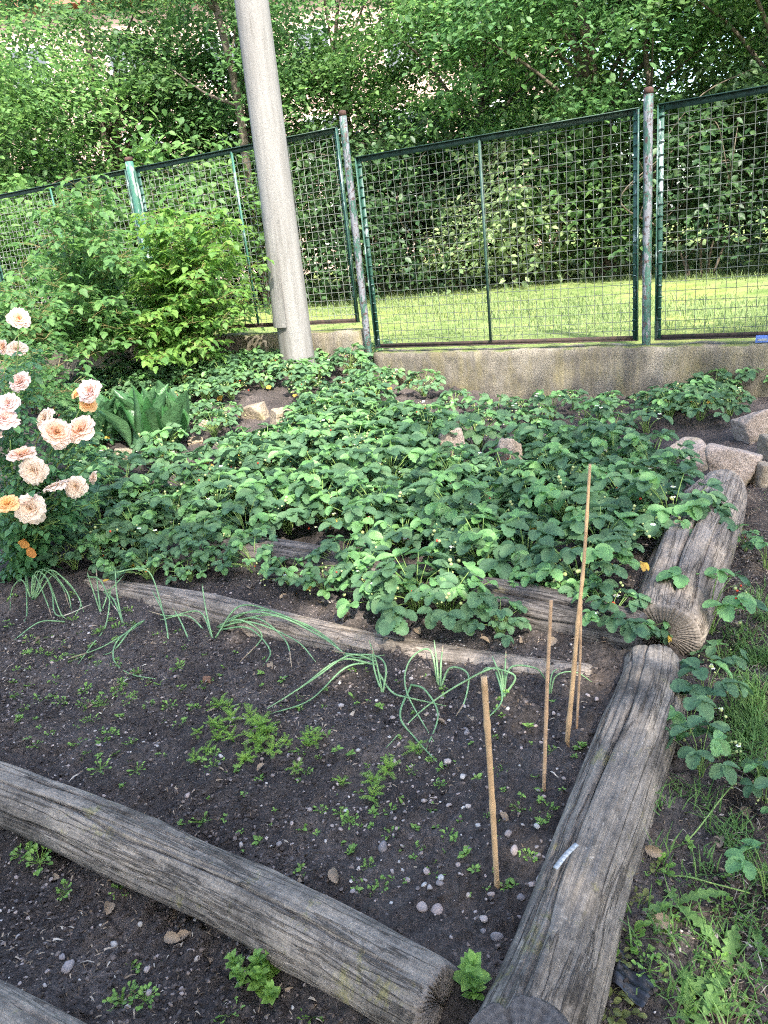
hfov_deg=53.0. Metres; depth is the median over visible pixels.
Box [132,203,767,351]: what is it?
lawn
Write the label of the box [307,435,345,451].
strawberry plant
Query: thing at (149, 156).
leafy shrub
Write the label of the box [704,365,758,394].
strawberry plant
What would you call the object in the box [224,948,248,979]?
upright weed
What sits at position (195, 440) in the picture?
field stone
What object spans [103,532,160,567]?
strawberry plant
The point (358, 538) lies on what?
strawberry plant
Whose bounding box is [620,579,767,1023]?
grass tufts
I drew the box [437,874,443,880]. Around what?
pebble
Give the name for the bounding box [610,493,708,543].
strawberry plant
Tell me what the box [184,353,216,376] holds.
strawberry plant
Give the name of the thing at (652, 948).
cress weed
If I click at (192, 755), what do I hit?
carrot seedling
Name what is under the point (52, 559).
strawberry plant
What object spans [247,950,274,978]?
upright weed
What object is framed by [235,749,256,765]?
carrot seedling
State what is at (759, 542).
strawberry plant
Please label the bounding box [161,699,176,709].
cress weed
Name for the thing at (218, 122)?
leafy tree
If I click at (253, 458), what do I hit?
strawberry plant
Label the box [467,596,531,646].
strawberry plant
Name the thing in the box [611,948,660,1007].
black foil
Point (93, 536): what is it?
strawberry plant
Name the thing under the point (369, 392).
strawberry plant
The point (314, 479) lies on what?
strawberry plant
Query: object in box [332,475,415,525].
strawberry plant
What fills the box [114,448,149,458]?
field stone
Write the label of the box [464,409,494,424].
strawberry plant
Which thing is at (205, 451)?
strawberry plant
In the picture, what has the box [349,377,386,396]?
strawberry plant
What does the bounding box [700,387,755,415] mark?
strawberry plant
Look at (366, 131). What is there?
leafy shrub
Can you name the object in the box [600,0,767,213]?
leafy tree
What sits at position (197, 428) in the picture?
strawberry plant
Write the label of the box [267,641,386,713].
onion plant
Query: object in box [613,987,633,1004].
clover weed
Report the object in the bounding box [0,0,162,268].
leafy tree
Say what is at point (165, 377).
strawberry plant
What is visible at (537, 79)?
leafy shrub
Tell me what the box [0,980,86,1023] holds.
border log
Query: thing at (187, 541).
strawberry plant
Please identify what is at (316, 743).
carrot seedling
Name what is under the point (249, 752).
carrot seedling
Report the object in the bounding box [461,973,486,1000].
upright weed
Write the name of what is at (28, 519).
rose bush
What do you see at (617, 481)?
strawberry plant
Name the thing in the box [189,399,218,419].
strawberry plant
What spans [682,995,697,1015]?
cress weed
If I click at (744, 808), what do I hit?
dead leaf
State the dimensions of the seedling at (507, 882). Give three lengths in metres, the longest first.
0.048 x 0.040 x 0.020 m
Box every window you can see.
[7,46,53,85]
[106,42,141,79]
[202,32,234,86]
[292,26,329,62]
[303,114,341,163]
[381,20,418,67]
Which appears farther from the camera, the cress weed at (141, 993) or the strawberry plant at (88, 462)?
the strawberry plant at (88, 462)
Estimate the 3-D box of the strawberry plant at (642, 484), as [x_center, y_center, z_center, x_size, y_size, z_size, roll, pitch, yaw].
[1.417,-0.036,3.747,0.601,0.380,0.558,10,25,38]
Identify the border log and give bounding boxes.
[0,761,456,1023]
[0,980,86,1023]
[83,577,592,675]
[143,537,647,650]
[478,644,686,1023]
[637,469,746,655]
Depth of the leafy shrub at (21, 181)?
12.80 m
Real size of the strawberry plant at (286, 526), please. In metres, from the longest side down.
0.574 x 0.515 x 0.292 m
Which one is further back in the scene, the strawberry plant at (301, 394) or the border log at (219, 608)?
the strawberry plant at (301, 394)
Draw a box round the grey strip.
[553,843,578,869]
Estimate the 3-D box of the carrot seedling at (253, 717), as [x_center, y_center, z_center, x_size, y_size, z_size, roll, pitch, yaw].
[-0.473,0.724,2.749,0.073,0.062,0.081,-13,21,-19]
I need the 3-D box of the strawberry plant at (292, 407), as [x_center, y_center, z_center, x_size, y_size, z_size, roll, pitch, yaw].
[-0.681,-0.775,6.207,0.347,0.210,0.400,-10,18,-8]
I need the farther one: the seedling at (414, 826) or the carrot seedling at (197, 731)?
the carrot seedling at (197, 731)
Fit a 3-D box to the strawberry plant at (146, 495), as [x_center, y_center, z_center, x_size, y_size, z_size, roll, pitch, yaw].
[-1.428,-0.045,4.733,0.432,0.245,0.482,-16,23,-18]
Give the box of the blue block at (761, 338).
[755,335,767,342]
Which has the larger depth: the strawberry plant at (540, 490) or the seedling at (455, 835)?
the strawberry plant at (540, 490)
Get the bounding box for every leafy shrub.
[0,102,168,329]
[0,123,234,303]
[0,151,55,307]
[0,164,51,308]
[1,135,137,317]
[33,63,295,318]
[107,145,260,309]
[152,101,334,298]
[178,131,370,305]
[288,96,451,305]
[305,70,507,287]
[320,94,559,297]
[403,192,517,294]
[424,54,727,275]
[435,97,620,300]
[463,50,693,284]
[559,40,767,277]
[627,26,767,253]
[726,94,767,267]
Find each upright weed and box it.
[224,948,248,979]
[231,963,250,987]
[247,948,280,985]
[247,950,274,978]
[247,964,270,998]
[260,979,280,1004]
[452,948,491,991]
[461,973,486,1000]
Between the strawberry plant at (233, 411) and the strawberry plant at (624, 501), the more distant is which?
the strawberry plant at (233, 411)
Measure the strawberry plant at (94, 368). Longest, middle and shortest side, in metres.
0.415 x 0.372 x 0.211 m
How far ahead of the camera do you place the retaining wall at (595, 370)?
6.81 m
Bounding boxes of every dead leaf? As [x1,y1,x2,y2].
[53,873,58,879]
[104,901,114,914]
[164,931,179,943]
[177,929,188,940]
[203,952,213,962]
[257,763,263,771]
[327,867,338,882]
[414,627,420,633]
[435,718,446,724]
[480,636,489,643]
[500,812,508,821]
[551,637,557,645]
[645,845,662,857]
[651,912,671,929]
[714,835,723,846]
[739,806,751,815]
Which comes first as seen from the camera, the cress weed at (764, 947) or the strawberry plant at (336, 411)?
the cress weed at (764, 947)
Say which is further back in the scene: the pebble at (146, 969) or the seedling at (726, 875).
the seedling at (726, 875)
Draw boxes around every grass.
[736,491,767,746]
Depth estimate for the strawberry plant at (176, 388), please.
6.98 m
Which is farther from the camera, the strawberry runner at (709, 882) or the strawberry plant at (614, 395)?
the strawberry plant at (614, 395)
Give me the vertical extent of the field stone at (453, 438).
0.294 m
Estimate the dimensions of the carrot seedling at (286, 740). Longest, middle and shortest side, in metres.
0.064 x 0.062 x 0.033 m
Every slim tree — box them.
[137,0,270,307]
[573,0,735,278]
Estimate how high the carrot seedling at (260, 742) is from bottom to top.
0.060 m
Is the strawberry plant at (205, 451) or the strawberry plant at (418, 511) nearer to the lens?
the strawberry plant at (418, 511)
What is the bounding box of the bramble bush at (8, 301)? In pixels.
[0,255,77,365]
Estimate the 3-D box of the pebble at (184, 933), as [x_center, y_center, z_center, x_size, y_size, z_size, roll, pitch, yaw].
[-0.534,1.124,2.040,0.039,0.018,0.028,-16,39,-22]
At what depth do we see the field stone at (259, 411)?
6.45 m
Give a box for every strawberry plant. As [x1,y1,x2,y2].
[30,429,43,440]
[36,538,99,569]
[38,408,95,446]
[41,397,77,421]
[45,379,70,388]
[47,496,104,547]
[48,525,75,564]
[49,445,103,465]
[51,485,138,546]
[52,432,106,450]
[53,484,110,523]
[54,517,133,559]
[70,369,100,383]
[72,459,117,487]
[73,450,122,473]
[76,362,89,369]
[76,447,133,469]
[76,474,150,523]
[81,365,110,382]
[82,453,169,501]
[86,481,141,514]
[87,412,117,438]
[88,548,132,581]
[89,369,115,384]
[89,503,184,548]
[97,360,141,380]
[100,353,129,367]
[100,377,118,388]
[100,388,115,398]
[101,376,139,391]
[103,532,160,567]
[109,543,174,579]
[110,365,137,377]
[111,372,151,392]
[112,484,177,524]
[118,371,148,380]
[119,371,165,391]
[125,359,145,371]
[127,483,181,520]
[128,422,190,457]
[128,494,180,530]
[130,441,188,470]
[133,486,220,538]
[134,516,199,565]
[136,363,180,380]
[139,442,197,470]
[149,453,222,491]
[160,369,187,386]
[163,364,199,383]
[164,369,199,387]
[164,556,211,584]
[167,513,240,561]
[168,383,192,397]
[170,466,231,511]
[172,469,254,521]
[179,370,229,397]
[180,379,226,400]
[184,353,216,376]
[185,502,240,541]
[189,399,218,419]
[189,542,240,575]
[190,411,238,436]
[192,432,246,465]
[195,358,223,376]
[200,359,249,385]
[202,493,287,545]
[203,401,245,422]
[204,461,263,500]
[207,350,251,369]
[207,365,245,385]
[209,374,250,399]
[210,467,262,503]
[211,436,278,468]
[211,529,277,572]
[213,469,294,519]
[214,521,267,548]
[218,360,257,371]
[222,439,300,473]
[223,351,252,368]
[228,426,270,446]
[232,432,272,451]
[234,370,254,384]
[236,422,290,452]
[237,349,264,369]
[238,352,273,369]
[242,479,326,534]
[244,368,284,388]
[246,465,292,487]
[248,345,265,351]
[248,468,333,507]
[249,434,292,466]
[251,353,285,368]
[253,446,298,473]
[257,349,279,362]
[257,556,313,590]
[265,360,292,376]
[268,442,348,486]
[272,358,317,382]
[272,461,358,522]
[276,419,331,456]
[278,409,335,445]
[279,401,318,422]
[282,372,329,396]
[286,404,336,436]
[289,565,350,599]
[290,389,340,413]
[291,391,329,405]
[292,447,353,467]
[293,356,334,377]
[296,361,334,383]
[296,398,318,412]
[298,423,354,452]
[302,532,377,581]
[305,411,339,429]
[305,424,357,447]
[306,398,357,422]
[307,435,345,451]
[308,483,370,529]
[312,422,384,452]
[314,348,328,361]
[315,383,341,397]
[316,390,348,405]
[317,448,391,494]
[318,492,408,539]
[320,384,349,397]
[320,443,390,490]
[322,545,389,585]
[323,393,384,423]
[327,373,363,392]
[327,407,368,441]
[327,408,370,431]
[329,342,373,368]
[332,350,370,374]
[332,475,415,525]
[333,386,378,407]
[333,430,359,452]
[336,561,422,617]
[341,478,397,517]
[343,359,383,381]
[347,413,393,436]
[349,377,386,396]
[352,428,417,468]
[353,368,398,393]
[353,380,395,407]
[354,420,420,451]
[357,415,397,437]
[359,398,406,420]
[359,434,431,488]
[359,546,477,635]
[362,509,443,552]
[364,444,414,476]
[369,338,400,361]
[369,414,412,429]
[371,399,424,421]
[374,487,465,527]
[375,426,436,464]
[380,469,457,525]
[381,365,410,382]
[386,400,431,419]
[392,413,459,465]
[392,475,447,504]
[394,368,445,396]
[395,559,499,635]
[396,476,498,538]
[400,404,465,441]
[400,444,494,491]
[400,458,463,487]
[419,503,504,562]
[420,442,488,466]
[423,404,452,421]
[426,400,462,413]
[426,511,529,578]
[433,405,511,452]
[437,388,474,405]
[438,452,499,492]
[450,499,537,545]
[459,392,499,409]
[463,464,531,516]
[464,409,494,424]
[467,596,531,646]
[469,448,546,491]
[476,509,582,581]
[482,393,519,410]
[482,414,566,458]
[484,458,570,509]
[490,477,568,520]
[492,409,529,425]
[499,441,592,486]
[500,396,522,410]
[506,566,577,588]
[507,424,582,467]
[511,398,543,414]
[512,406,548,423]
[514,475,632,529]
[514,533,648,602]
[527,405,563,427]
[531,389,583,419]
[532,440,586,468]
[532,479,615,522]
[541,567,607,602]
[546,415,627,463]
[552,450,610,480]
[553,500,655,564]
[559,389,594,409]
[559,425,617,456]
[564,455,635,489]
[565,398,620,422]
[569,403,598,417]
[571,580,651,642]
[576,423,655,468]
[581,420,606,433]
[582,479,667,521]
[583,462,683,504]
[589,390,636,419]
[590,392,623,405]
[590,412,637,428]
[595,428,703,477]
[600,463,737,530]
[610,454,694,489]
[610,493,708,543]
[622,405,672,433]
[625,393,646,400]
[633,386,668,410]
[638,433,672,449]
[638,617,671,641]
[639,388,690,419]
[650,632,672,644]
[655,390,698,409]
[656,566,767,633]
[663,373,723,405]
[664,715,741,784]
[667,686,730,740]
[670,657,753,700]
[671,388,698,410]
[672,386,729,421]
[689,368,744,400]
[690,639,748,669]
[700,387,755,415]
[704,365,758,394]
[721,382,750,401]
[724,838,767,898]
[731,758,767,813]
[736,523,765,551]
[741,536,767,569]
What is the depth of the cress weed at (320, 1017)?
1.78 m
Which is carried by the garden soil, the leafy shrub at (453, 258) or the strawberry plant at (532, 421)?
the strawberry plant at (532, 421)
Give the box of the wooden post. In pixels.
[469,995,569,1023]
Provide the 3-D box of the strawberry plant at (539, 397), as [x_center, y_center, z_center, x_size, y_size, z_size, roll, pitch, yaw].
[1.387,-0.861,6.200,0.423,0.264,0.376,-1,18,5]
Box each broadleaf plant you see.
[72,393,123,446]
[97,380,189,447]
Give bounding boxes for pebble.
[59,953,64,960]
[61,959,74,974]
[110,941,117,947]
[143,966,150,972]
[145,989,151,996]
[378,840,386,853]
[416,901,427,912]
[423,867,429,874]
[430,903,442,914]
[436,879,443,886]
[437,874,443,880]
[444,758,450,763]
[479,915,487,922]
[487,892,494,896]
[490,932,503,940]
[504,830,511,837]
[510,844,517,855]
[517,893,525,900]
[528,882,534,886]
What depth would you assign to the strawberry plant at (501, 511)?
3.77 m
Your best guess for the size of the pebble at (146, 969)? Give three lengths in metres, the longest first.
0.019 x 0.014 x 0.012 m
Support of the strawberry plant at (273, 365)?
on the garden soil
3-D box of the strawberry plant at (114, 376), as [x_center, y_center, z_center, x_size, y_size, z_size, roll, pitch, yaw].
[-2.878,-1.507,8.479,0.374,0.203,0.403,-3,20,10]
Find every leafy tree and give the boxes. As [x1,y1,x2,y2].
[0,0,136,302]
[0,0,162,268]
[0,0,256,211]
[38,0,405,244]
[181,0,471,290]
[270,0,638,282]
[334,1,693,263]
[368,0,767,278]
[528,0,767,248]
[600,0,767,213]
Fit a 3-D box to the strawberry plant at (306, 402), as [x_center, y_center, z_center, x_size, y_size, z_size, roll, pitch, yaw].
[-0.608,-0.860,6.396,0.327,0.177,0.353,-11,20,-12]
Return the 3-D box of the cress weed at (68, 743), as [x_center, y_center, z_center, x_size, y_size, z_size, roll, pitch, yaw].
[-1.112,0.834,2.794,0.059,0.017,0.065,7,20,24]
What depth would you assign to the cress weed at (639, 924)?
1.83 m
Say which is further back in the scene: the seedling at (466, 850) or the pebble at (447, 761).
the pebble at (447, 761)
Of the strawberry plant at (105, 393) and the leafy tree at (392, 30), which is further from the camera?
the leafy tree at (392, 30)
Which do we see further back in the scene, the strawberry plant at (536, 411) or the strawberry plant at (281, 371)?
the strawberry plant at (281, 371)
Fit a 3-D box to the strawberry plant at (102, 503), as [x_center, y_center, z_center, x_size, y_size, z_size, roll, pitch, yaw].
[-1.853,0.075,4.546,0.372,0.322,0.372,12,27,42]
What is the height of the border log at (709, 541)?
0.343 m
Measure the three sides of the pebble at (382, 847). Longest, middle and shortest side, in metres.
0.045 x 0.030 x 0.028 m
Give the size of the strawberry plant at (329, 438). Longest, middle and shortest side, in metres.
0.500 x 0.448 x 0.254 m
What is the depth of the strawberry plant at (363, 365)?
7.29 m
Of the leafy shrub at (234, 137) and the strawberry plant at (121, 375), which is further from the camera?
the leafy shrub at (234, 137)
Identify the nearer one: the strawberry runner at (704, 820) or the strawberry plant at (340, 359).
the strawberry runner at (704, 820)
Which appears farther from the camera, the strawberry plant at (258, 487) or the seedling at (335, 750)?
the strawberry plant at (258, 487)
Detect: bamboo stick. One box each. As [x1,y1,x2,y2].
[481,675,499,887]
[565,464,590,746]
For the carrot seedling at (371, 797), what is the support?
on the garden soil
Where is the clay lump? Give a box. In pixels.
[202,676,211,683]
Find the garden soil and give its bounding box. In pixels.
[0,362,767,1023]
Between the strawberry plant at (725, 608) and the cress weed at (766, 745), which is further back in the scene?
the strawberry plant at (725, 608)
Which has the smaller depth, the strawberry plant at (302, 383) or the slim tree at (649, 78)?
the strawberry plant at (302, 383)
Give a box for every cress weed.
[10,841,34,863]
[24,842,44,859]
[25,843,52,875]
[51,695,67,705]
[55,878,71,900]
[67,737,86,745]
[78,682,91,693]
[79,713,99,722]
[86,758,111,774]
[97,688,122,699]
[102,987,131,1010]
[103,729,119,739]
[108,883,128,899]
[110,682,125,695]
[110,980,140,1006]
[126,761,145,774]
[126,959,141,972]
[134,982,159,1010]
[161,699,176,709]
[169,660,184,671]
[189,811,209,826]
[204,759,219,772]
[207,746,221,759]
[210,996,244,1022]
[297,1008,323,1023]
[313,804,327,812]
[332,806,347,814]
[340,809,358,829]
[340,814,354,822]
[360,857,375,867]
[374,875,388,891]
[380,753,391,762]
[381,826,398,839]
[383,802,396,814]
[425,756,436,761]
[434,779,446,788]
[439,827,453,837]
[509,801,525,811]
[518,848,537,861]
[544,800,557,816]
[616,907,651,956]
[629,939,661,964]
[631,952,667,986]
[641,852,675,885]
[653,902,679,922]
[656,928,675,944]
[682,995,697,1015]
[700,946,732,977]
[707,895,734,911]
[728,751,745,766]
[739,913,758,925]
[744,737,767,751]
[749,941,766,954]
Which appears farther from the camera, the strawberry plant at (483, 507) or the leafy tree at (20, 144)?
the leafy tree at (20, 144)
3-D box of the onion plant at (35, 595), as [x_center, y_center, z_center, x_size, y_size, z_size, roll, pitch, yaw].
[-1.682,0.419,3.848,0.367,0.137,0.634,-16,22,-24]
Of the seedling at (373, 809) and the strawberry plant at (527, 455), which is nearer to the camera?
the seedling at (373, 809)
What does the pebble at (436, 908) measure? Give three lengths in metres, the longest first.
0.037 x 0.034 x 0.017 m
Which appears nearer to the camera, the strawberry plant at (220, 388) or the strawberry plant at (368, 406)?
the strawberry plant at (368, 406)
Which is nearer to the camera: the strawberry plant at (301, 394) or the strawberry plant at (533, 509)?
the strawberry plant at (533, 509)
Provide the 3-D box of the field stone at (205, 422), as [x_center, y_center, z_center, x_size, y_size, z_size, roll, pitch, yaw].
[-1.483,-0.729,6.462,0.204,0.108,0.130,-8,20,-5]
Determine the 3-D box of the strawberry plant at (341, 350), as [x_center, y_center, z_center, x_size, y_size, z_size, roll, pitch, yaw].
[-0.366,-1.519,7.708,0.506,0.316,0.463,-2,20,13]
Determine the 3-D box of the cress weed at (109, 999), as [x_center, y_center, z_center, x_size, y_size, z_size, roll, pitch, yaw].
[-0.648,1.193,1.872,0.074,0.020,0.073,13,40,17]
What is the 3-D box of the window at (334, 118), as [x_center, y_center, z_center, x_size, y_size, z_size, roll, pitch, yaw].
[-2.335,-14.483,29.971,1.400,1.700,0.055,-9,20,-8]
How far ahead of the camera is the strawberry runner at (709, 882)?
1.96 m
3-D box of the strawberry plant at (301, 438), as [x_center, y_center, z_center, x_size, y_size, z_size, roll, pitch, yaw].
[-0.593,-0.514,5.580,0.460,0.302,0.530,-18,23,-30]
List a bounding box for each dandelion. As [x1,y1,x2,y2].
[641,885,729,947]
[670,966,757,1023]
[688,924,767,1015]
[722,924,767,976]
[731,902,767,935]
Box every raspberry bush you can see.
[1,173,150,372]
[93,195,254,373]
[193,257,273,335]
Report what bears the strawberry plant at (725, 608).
on the garden soil
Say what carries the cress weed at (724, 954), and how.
on the garden soil
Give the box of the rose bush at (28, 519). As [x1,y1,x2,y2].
[0,307,118,582]
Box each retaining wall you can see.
[0,328,364,374]
[373,340,767,400]
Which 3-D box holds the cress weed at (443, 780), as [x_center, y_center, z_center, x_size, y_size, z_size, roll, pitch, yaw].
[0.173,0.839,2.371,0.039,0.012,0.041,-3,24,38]
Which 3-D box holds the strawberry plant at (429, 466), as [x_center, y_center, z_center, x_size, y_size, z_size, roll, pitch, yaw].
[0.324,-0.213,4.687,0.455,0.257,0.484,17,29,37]
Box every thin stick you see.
[542,599,552,791]
[576,605,581,728]
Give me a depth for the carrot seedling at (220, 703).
2.88 m
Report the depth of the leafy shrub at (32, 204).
14.42 m
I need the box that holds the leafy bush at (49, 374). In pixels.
[0,328,106,414]
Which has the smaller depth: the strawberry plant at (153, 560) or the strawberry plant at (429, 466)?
the strawberry plant at (153, 560)
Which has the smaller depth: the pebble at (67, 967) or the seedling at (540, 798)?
the pebble at (67, 967)
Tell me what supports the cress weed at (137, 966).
on the garden soil
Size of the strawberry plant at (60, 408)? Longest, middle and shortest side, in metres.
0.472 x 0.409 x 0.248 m
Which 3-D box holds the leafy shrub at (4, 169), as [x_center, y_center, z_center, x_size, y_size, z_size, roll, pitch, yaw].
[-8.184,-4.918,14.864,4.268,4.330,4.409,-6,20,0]
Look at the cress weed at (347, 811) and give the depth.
2.24 m
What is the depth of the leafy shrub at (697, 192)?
11.53 m
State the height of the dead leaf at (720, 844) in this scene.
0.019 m
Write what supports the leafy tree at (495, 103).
on the lawn at (694, 284)
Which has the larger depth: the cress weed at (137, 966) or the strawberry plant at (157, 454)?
the strawberry plant at (157, 454)
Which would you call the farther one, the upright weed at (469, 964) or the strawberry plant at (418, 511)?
the strawberry plant at (418, 511)
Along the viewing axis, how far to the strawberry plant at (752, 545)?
3.64 m
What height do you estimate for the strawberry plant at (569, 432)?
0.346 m
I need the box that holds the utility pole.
[234,0,314,365]
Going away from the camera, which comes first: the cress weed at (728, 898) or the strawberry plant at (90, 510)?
the cress weed at (728, 898)
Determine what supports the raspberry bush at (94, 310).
on the garden soil
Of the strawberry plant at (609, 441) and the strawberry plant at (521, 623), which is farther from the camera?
the strawberry plant at (609, 441)
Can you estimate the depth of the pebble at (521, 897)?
1.94 m
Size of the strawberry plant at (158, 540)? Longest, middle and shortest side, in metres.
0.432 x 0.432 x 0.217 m
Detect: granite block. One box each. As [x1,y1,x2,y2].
[670,437,707,475]
[705,443,762,486]
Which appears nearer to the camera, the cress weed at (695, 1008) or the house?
the cress weed at (695, 1008)
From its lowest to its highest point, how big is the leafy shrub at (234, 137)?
5.890 m
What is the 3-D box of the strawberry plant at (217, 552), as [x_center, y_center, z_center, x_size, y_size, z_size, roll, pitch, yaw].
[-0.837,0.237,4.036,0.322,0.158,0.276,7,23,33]
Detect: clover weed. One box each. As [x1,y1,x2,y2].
[602,987,621,1023]
[608,1009,630,1023]
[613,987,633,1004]
[613,1003,646,1018]
[615,947,631,967]
[628,886,642,904]
[630,884,653,910]
[643,858,663,872]
[644,908,661,923]
[657,963,669,992]
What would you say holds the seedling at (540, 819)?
on the garden soil
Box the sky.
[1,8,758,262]
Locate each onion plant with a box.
[10,567,90,639]
[68,568,164,678]
[149,586,294,639]
[216,609,382,666]
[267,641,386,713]
[380,641,469,761]
[386,651,544,747]
[549,668,591,693]
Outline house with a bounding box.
[0,0,558,286]
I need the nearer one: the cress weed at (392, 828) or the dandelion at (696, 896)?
the dandelion at (696, 896)
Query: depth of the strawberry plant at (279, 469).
4.83 m
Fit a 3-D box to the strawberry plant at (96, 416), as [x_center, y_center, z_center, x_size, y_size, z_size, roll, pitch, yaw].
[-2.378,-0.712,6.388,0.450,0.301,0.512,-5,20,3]
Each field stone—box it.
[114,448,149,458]
[187,436,203,445]
[198,417,217,428]
[239,401,269,419]
[270,407,293,425]
[438,428,466,460]
[497,438,522,468]
[749,460,767,487]
[757,434,767,460]
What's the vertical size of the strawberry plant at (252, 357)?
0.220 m
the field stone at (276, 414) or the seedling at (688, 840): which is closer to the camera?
the seedling at (688, 840)
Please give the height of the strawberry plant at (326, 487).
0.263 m
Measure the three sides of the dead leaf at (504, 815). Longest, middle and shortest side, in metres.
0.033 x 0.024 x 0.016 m
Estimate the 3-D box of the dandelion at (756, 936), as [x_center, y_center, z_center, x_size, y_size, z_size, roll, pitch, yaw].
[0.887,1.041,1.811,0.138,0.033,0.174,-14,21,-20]
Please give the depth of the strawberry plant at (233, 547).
3.84 m
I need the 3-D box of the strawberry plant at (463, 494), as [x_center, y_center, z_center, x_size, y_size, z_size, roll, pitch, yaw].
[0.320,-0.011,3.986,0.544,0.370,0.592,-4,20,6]
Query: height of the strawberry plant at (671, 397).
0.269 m
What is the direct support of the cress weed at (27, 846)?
on the garden soil
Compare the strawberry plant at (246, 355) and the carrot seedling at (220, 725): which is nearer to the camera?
the carrot seedling at (220, 725)
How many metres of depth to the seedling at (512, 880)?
1.99 m
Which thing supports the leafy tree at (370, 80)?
on the lawn at (694, 284)
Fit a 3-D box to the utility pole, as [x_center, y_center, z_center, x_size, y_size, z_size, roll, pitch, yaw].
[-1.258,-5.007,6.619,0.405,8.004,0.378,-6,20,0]
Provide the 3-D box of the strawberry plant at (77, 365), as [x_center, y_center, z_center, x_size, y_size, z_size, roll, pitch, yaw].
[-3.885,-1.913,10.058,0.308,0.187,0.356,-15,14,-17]
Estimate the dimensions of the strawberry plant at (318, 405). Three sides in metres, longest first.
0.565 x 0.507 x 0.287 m
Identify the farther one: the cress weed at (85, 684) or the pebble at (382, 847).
the cress weed at (85, 684)
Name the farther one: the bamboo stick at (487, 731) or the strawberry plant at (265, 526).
the strawberry plant at (265, 526)
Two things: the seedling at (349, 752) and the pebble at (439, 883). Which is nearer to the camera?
the pebble at (439, 883)
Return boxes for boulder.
[731,409,767,444]
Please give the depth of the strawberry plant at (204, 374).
7.29 m
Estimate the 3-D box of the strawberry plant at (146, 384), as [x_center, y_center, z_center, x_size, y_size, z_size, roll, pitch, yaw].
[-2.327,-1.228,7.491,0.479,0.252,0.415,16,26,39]
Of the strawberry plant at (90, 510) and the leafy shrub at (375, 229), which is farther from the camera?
the leafy shrub at (375, 229)
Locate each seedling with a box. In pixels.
[186,746,202,762]
[190,726,202,737]
[197,756,206,761]
[203,715,222,727]
[203,742,214,754]
[206,693,233,710]
[207,728,228,742]
[208,717,237,731]
[221,698,238,712]
[221,706,243,721]
[221,726,243,741]
[233,763,240,771]
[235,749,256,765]
[241,725,272,751]
[242,703,260,724]
[243,745,256,760]
[244,711,270,724]
[248,715,279,732]
[249,722,277,736]
[251,835,262,844]
[253,730,265,751]
[264,735,283,757]
[269,728,277,735]
[278,732,292,748]
[285,758,302,774]
[296,863,304,871]
[297,725,319,743]
[304,728,323,748]
[330,775,349,786]
[331,745,342,751]
[345,749,355,755]
[348,843,357,852]
[350,885,363,892]
[359,779,383,806]
[360,770,385,787]
[368,804,378,817]
[374,702,383,708]
[377,755,400,778]
[402,739,427,755]
[410,823,419,830]
[435,761,443,771]
[449,831,457,841]
[457,846,471,857]
[467,864,479,872]
[471,773,481,779]
[500,878,510,890]
[509,877,518,887]
[522,723,533,726]
[535,816,546,824]
[536,795,544,802]
[572,743,585,749]
[682,834,695,848]
[720,873,731,878]
[741,993,756,1005]
[748,967,761,974]
[756,862,767,872]
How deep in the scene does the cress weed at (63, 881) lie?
2.23 m
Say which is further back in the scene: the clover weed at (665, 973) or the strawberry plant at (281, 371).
the strawberry plant at (281, 371)
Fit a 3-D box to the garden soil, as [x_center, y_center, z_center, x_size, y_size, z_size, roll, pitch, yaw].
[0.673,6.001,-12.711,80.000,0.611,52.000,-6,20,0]
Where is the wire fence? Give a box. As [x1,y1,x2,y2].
[0,85,767,365]
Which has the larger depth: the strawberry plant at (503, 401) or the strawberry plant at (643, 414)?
the strawberry plant at (503, 401)
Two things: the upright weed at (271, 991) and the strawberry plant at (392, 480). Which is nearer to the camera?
the upright weed at (271, 991)
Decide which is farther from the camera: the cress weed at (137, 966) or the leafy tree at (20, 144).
the leafy tree at (20, 144)
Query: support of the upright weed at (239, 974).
on the garden soil
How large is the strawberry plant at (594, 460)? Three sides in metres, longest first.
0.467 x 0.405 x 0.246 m
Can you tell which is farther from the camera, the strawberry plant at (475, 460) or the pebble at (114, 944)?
the strawberry plant at (475, 460)
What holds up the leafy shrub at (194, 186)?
on the lawn at (694, 284)
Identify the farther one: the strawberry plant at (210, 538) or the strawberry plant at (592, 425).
the strawberry plant at (592, 425)
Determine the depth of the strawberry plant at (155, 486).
4.71 m
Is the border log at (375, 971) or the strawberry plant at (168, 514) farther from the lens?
the strawberry plant at (168, 514)
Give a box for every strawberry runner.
[668,875,749,893]
[690,785,732,838]
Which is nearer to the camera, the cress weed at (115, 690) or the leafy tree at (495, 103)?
the cress weed at (115, 690)
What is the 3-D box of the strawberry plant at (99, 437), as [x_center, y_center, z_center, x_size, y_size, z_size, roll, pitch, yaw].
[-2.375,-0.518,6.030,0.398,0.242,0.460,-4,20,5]
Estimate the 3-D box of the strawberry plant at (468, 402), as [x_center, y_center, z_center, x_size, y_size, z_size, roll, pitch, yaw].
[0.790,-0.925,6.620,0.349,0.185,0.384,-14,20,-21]
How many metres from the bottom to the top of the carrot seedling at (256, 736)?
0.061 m
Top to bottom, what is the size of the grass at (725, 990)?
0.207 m
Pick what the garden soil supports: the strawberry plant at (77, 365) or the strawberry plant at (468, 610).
the strawberry plant at (468, 610)

